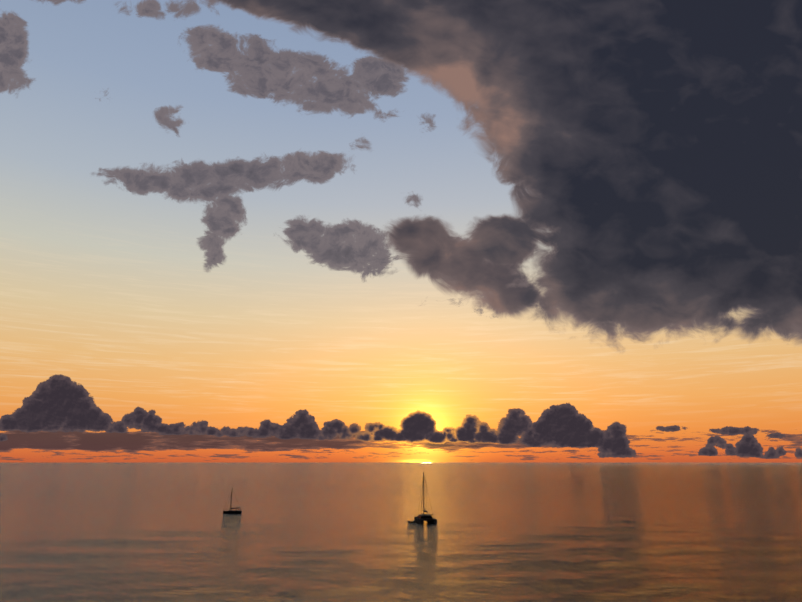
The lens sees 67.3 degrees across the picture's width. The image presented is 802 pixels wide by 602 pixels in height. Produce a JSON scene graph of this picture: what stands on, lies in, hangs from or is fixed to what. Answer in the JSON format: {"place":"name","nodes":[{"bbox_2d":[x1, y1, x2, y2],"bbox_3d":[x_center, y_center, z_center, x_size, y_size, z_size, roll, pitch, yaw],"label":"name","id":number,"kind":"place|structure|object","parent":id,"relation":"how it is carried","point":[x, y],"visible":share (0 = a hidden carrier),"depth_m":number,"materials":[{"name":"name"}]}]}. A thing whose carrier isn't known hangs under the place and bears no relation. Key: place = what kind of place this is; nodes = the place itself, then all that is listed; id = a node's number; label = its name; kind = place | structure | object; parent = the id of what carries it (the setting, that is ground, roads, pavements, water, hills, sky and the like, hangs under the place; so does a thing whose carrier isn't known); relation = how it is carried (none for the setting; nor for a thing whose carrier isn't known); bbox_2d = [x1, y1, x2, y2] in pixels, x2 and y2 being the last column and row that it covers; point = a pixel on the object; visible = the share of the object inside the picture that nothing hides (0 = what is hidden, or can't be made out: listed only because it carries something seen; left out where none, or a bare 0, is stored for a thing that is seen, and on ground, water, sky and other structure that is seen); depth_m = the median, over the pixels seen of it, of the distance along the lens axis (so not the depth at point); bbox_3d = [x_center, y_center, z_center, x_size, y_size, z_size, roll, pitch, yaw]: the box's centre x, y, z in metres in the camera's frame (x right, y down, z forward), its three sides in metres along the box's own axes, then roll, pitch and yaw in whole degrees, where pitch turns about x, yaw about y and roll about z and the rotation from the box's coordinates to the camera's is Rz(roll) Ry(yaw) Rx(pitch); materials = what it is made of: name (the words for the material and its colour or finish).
{"place":"outdoors","nodes":[
{"label":"outdoors","id":0,"kind":"place"},
{"bbox_2d":[0,0,493,316],"bbox_3d":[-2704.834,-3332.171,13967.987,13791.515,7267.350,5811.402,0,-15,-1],"label":"cloud","id":1,"kind":"structure","parent":0,"point":[257,67],"depth_m":14930.80,"materials":[{"name":"grey"}]},
{"bbox_2d":[0,462,801,601],"bbox_3d":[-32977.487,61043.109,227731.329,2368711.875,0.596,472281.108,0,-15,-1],"label":"sea","id":2,"kind":"structure","parent":0,"point":[496,532],"depth_m":194.93,"materials":[{"name":"brown liquid"}]},
{"bbox_2d":[223,488,241,513],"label":"sloop","id":3,"kind":"object","parent":2,"relation":"on","point":[230,511],"visible":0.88,"depth_m":267.20,"materials":[{"name":"fabric"}]},
{"bbox_2d":[414,472,436,523],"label":"catamaran","id":4,"kind":"object","parent":2,"relation":"on","point":[421,518],"visible":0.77,"depth_m":227.77,"materials":[{"name":"fabric"}]},
{"bbox_2d":[0,374,801,458],"bbox_3d":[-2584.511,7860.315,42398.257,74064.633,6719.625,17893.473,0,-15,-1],"label":"cloud","id":5,"kind":"structure","parent":0,"point":[56,403],"depth_m":48396.13,"materials":[{"name":"grey"}]},
{"bbox_2d":[0,429,801,460],"bbox_3d":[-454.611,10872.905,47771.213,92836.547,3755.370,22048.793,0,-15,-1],"label":"cloud","id":6,"kind":"structure","parent":0,"point":[133,442],"depth_m":54657.25,"materials":[{"name":"orange"}]},
{"bbox_2d":[0,0,801,461],"label":"sky","id":7,"kind":"structure","parent":0,"point":[108,288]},
{"bbox_2d":[213,0,801,347],"bbox_3d":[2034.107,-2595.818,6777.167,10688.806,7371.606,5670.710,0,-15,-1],"label":"cloud","id":8,"kind":"structure","parent":0,"point":[648,162],"depth_m":8110.44,"materials":[{"name":"grey"}]}
]}

